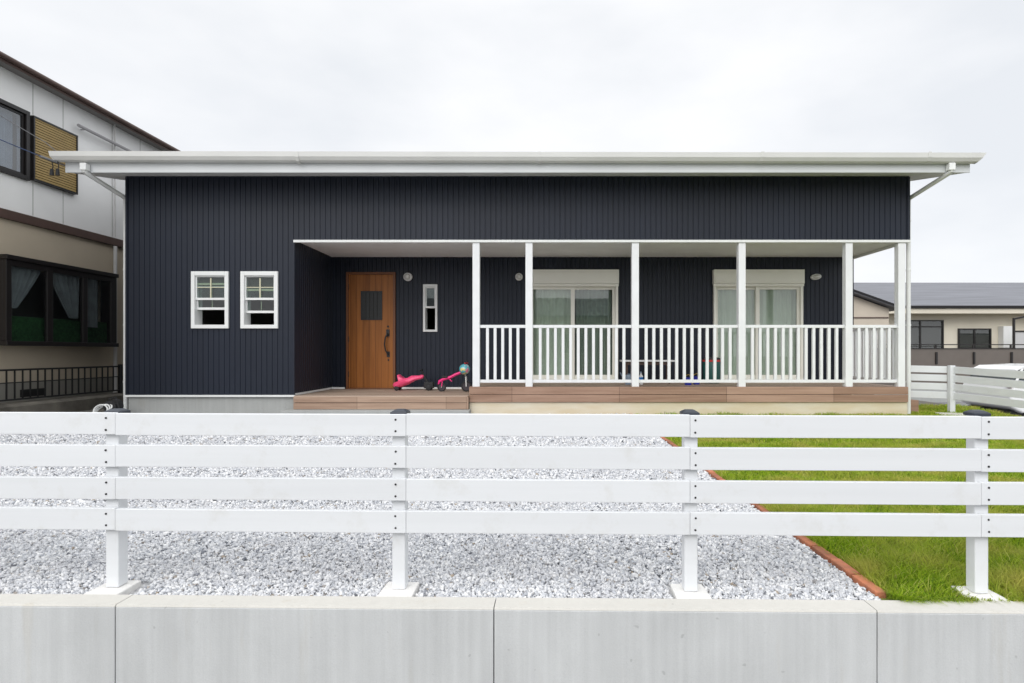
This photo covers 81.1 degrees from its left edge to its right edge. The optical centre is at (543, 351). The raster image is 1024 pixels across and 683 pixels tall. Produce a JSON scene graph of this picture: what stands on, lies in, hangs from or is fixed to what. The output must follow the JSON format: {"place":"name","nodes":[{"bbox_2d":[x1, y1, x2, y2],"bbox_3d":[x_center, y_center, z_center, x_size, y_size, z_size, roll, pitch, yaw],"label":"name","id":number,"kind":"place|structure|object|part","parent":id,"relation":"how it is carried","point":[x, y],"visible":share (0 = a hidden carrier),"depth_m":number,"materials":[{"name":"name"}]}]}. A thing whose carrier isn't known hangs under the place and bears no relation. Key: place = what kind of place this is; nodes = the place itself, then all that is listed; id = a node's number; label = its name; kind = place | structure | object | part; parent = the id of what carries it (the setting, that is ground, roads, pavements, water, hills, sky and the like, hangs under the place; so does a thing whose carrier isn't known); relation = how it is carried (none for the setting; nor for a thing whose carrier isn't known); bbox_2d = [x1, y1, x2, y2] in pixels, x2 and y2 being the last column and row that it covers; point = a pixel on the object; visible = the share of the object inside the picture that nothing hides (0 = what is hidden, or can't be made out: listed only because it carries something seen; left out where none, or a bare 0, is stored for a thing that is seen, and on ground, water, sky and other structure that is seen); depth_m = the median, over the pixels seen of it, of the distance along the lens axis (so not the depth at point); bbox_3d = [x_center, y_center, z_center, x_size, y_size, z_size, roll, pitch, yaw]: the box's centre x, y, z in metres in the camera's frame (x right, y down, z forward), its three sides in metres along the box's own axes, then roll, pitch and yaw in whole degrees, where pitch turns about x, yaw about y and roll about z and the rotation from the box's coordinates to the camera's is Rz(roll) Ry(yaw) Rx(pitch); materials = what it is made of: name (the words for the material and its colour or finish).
{"place":"outdoors","nodes":[
{"label":"outdoors","id":0,"kind":"place"},
{"bbox_2d":[0,413,880,599],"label":"gravel","id":1,"kind":"structure","parent":0,"point":[43,561],"depth_m":3.16,"materials":[{"name":"grey gravel"}]},
{"bbox_2d":[93,397,123,411],"bbox_3d":[-7.092,0.891,9.704,0.363,0.339,0.292,0,0,0],"label":"hose reel","id":2,"kind":"object","parent":1,"relation":"on","point":[113,403],"visible":0.59,"depth_m":9.68,"materials":[{"name":"white plastic"}]},
{"bbox_2d":[660,437,885,597],"bbox_3d":[1.476,1.079,6.380,0.069,0.063,7.529,0,0,0],"label":"brick edging","id":3,"kind":"object","parent":1,"relation":"on","point":[848,570],"visible":0.21,"depth_m":3.01,"materials":[{"name":"orange brick"}]},
{"bbox_2d":[78,394,943,411],"bbox_3d":[-15.750,1.417,13.250,48.500,0.665,21.500,0,0,0],"label":"plot","id":4,"kind":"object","parent":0,"point":[920,402],"depth_m":15.24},
{"bbox_2d":[0,392,128,411],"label":"kerb wall","id":5,"kind":"structure","parent":4,"relation":"on","point":[77,403],"depth_m":10.57,"materials":[{"name":"concrete"}]},
{"bbox_2d":[0,364,122,401],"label":"iron fence","id":6,"kind":"object","parent":5,"relation":"on","point":[120,378],"visible":0.98,"depth_m":10.59,"materials":[{"name":"black metal"}]},
{"bbox_2d":[0,51,179,402],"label":"neighbour house","id":7,"kind":"structure","parent":4,"relation":"on","point":[61,270],"depth_m":11.02,"materials":[{"name":"beige paint"}]},
{"bbox_2d":[0,98,29,180],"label":"window","id":8,"kind":"structure","parent":7,"relation":"in","point":[7,109],"depth_m":10.23,"materials":[{"name":"brown metal"}]},
{"bbox_2d":[0,254,118,346],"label":"bay window","id":9,"kind":"structure","parent":7,"relation":"in","point":[18,274],"depth_m":10.83,"materials":[{"name":"black glass"}]},
{"bbox_2d":[48,151,986,414],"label":"house","id":10,"kind":"structure","parent":4,"relation":"on","point":[321,282],"depth_m":10.15,"materials":[{"name":"black metal"}]},
{"bbox_2d":[0,115,55,150],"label":"telephone cable","id":11,"kind":"object","parent":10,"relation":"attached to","point":[28,132],"visible":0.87,"depth_m":9.28,"materials":[{"name":"grey plastic"}]},
{"bbox_2d":[0,139,64,175],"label":"power cable","id":12,"kind":"object","parent":10,"relation":"attached to","point":[57,172],"visible":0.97,"depth_m":9.37,"materials":[{"name":"black plastic"}]},
{"bbox_2d":[191,271,228,327],"bbox_3d":[-5.669,-0.925,10.232,0.633,1.050,0.235,0,0,0],"label":"window","id":13,"kind":"structure","parent":10,"relation":"in","point":[198,278],"depth_m":10.15,"materials":[{"name":"white plastic"}]},
{"bbox_2d":[240,271,277,327],"bbox_3d":[-4.831,-0.884,10.232,0.633,0.968,0.235,0,0,0],"label":"window","id":14,"kind":"structure","parent":10,"relation":"in","point":[260,281],"depth_m":10.15,"materials":[{"name":"white plastic"}]},
{"bbox_2d":[346,272,395,388],"bbox_3d":[-3.462,-0.429,11.949,0.985,2.338,0.163,0,0,0],"label":"door","id":15,"kind":"structure","parent":10,"relation":"in","point":[370,296],"depth_m":11.95,"materials":[{"name":"brown wood"}]},
{"bbox_2d":[393,369,433,390],"bbox_3d":[-2.511,0.535,11.500,0.784,0.409,0.312,0,0,0],"label":"ride on toy","id":16,"kind":"object","parent":10,"relation":"on","point":[401,382],"visible":1,"depth_m":11.41,"materials":[{"name":"pink plastic"}]},
{"bbox_2d":[423,284,437,331],"bbox_3d":[-2.277,-0.880,12.053,0.285,0.950,0.235,0,0,0],"label":"window","id":17,"kind":"structure","parent":10,"relation":"in","point":[425,286],"depth_m":11.93,"materials":[{"name":"white plastic"}]},
{"bbox_2d":[437,362,471,391],"bbox_3d":[-1.652,0.465,11.088,0.617,0.548,0.352,0,0,-18],"label":"balance bike","id":18,"kind":"object","parent":10,"relation":"on","point":[465,385],"visible":0.9,"depth_m":11.14,"materials":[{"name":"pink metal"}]},
{"bbox_2d":[459,364,469,376],"bbox_3d":[-1.472,0.341,11.042,0.200,0.246,0.167,0,0,0],"label":"helmet","id":19,"kind":"object","parent":18,"relation":"hanging from","point":[464,369],"visible":0.99,"depth_m":10.99,"materials":[{"name":"multicoloured plastic"}]},
{"bbox_2d":[533,269,618,379],"bbox_3d":[0.578,-0.525,11.989,1.825,2.230,0.273,0,0,0],"label":"sliding door","id":20,"kind":"structure","parent":10,"relation":"in","point":[553,289],"depth_m":12.08,"materials":[{"name":"clear glass"}]},
{"bbox_2d":[639,372,642,384],"bbox_3d":[1.771,0.477,10.900,0.082,0.235,0.082,0,0,0],"label":"spray bottle","id":21,"kind":"object","parent":10,"relation":"on","point":[640,376],"visible":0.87,"depth_m":10.87,"materials":[{"name":"white paint"}]},
{"bbox_2d":[620,360,674,383],"bbox_3d":[1.958,0.373,11.350,0.989,0.443,0.400,0,0,0],"label":"table","id":22,"kind":"object","parent":10,"relation":"on","point":[641,362],"visible":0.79,"depth_m":11.19,"materials":[{"name":"white paint"}]},
{"bbox_2d":[712,269,804,379],"bbox_3d":[4.277,-0.525,11.988,1.805,2.230,0.273,0,0,0],"label":"sliding door","id":23,"kind":"structure","parent":10,"relation":"in","point":[773,296],"depth_m":12.08,"materials":[{"name":"clear glass"}]},
{"bbox_2d":[0,0,1023,282],"label":"sky","id":24,"kind":"structure","parent":0,"point":[946,76],"materials":[{"name":"white"}]},
{"bbox_2d":[620,372,630,384],"bbox_3d":[1.520,0.483,10.891,0.249,0.224,0.123,0,0,-21],"label":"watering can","id":25,"kind":"object","parent":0,"point":[627,376],"visible":0.6,"depth_m":10.85,"materials":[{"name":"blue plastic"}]},
{"bbox_2d":[702,357,720,383],"bbox_3d":[3.208,0.342,11.400,0.360,0.507,0.360,0,0,0],"label":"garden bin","id":26,"kind":"object","parent":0,"point":[718,368],"visible":0.6,"depth_m":11.25,"materials":[{"name":"teal plastic"}]},
{"bbox_2d":[635,403,1023,605],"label":"grass","id":27,"kind":"structure","parent":0,"point":[904,570],"depth_m":3.33,"materials":[{"name":"green plant"}]},
{"bbox_2d":[935,412,962,415],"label":"stepping slab","id":28,"kind":"structure","parent":27,"relation":"on","point":[960,414],"depth_m":10.00,"materials":[{"name":"concrete"}]},
{"bbox_2d":[911,365,1023,411],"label":"white fence","id":29,"kind":"object","parent":27,"relation":"on","point":[950,386],"visible":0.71,"depth_m":10.10,"materials":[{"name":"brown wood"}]},
{"bbox_2d":[854,283,1023,347],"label":"neighbour house","id":30,"kind":"structure","parent":0,"point":[963,313],"depth_m":22.60,"materials":[{"name":"grey stone"}]},
{"bbox_2d":[905,320,943,347],"bbox_3d":[14.225,-0.280,22.569,1.750,1.860,0.057,0,0,0],"label":"window","id":31,"kind":"structure","parent":30,"relation":"in","point":[922,331],"depth_m":22.59,"materials":[{"name":"glass"}]},
{"bbox_2d":[957,328,991,347],"bbox_3d":[16.275,-0.500,22.569,1.250,0.780,0.057,0,0,0],"label":"window","id":32,"kind":"structure","parent":30,"relation":"in","point":[964,335],"depth_m":22.59,"materials":[{"name":"glass"}]},
{"bbox_2d":[935,402,1021,416],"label":"side road","id":33,"kind":"structure","parent":0,"point":[958,403],"depth_m":19.08,"materials":[{"name":"grey asphalt"}]},
{"bbox_2d":[854,344,1023,401],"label":"fence","id":34,"kind":"object","parent":33,"relation":"on","point":[972,357],"visible":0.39,"depth_m":19.70,"materials":[{"name":"beige metal"}]},
{"bbox_2d":[961,363,1023,415],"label":"parked car","id":35,"kind":"object","parent":33,"relation":"on","point":[1009,409],"visible":0.37,"depth_m":14.18,"materials":[{"name":"white paint"}]},
{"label":"windows","id":36,"kind":"part","parent":35,"relation":"part of","materials":[{"name":"glass"}]},
{"label":"ground","id":37,"kind":"structure","parent":0,"visible":0},
{"bbox_2d":[0,594,1023,682],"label":"retaining wall","id":38,"kind":"structure","parent":37,"relation":"on","point":[76,638],"depth_m":2.45,"materials":[{"name":"concrete"}]},
{"bbox_2d":[0,408,1023,600],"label":"white fence","id":39,"kind":"object","parent":38,"relation":"on","point":[976,493],"visible":0.96,"depth_m":2.60,"materials":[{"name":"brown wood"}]},
{"bbox_2d":[1012,316,1023,347],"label":"canopy","id":40,"kind":"object","parent":37,"relation":"on","point":[1017,337],"visible":0.62,"depth_m":20.97,"materials":[{"name":"brown metal"}]}
]}

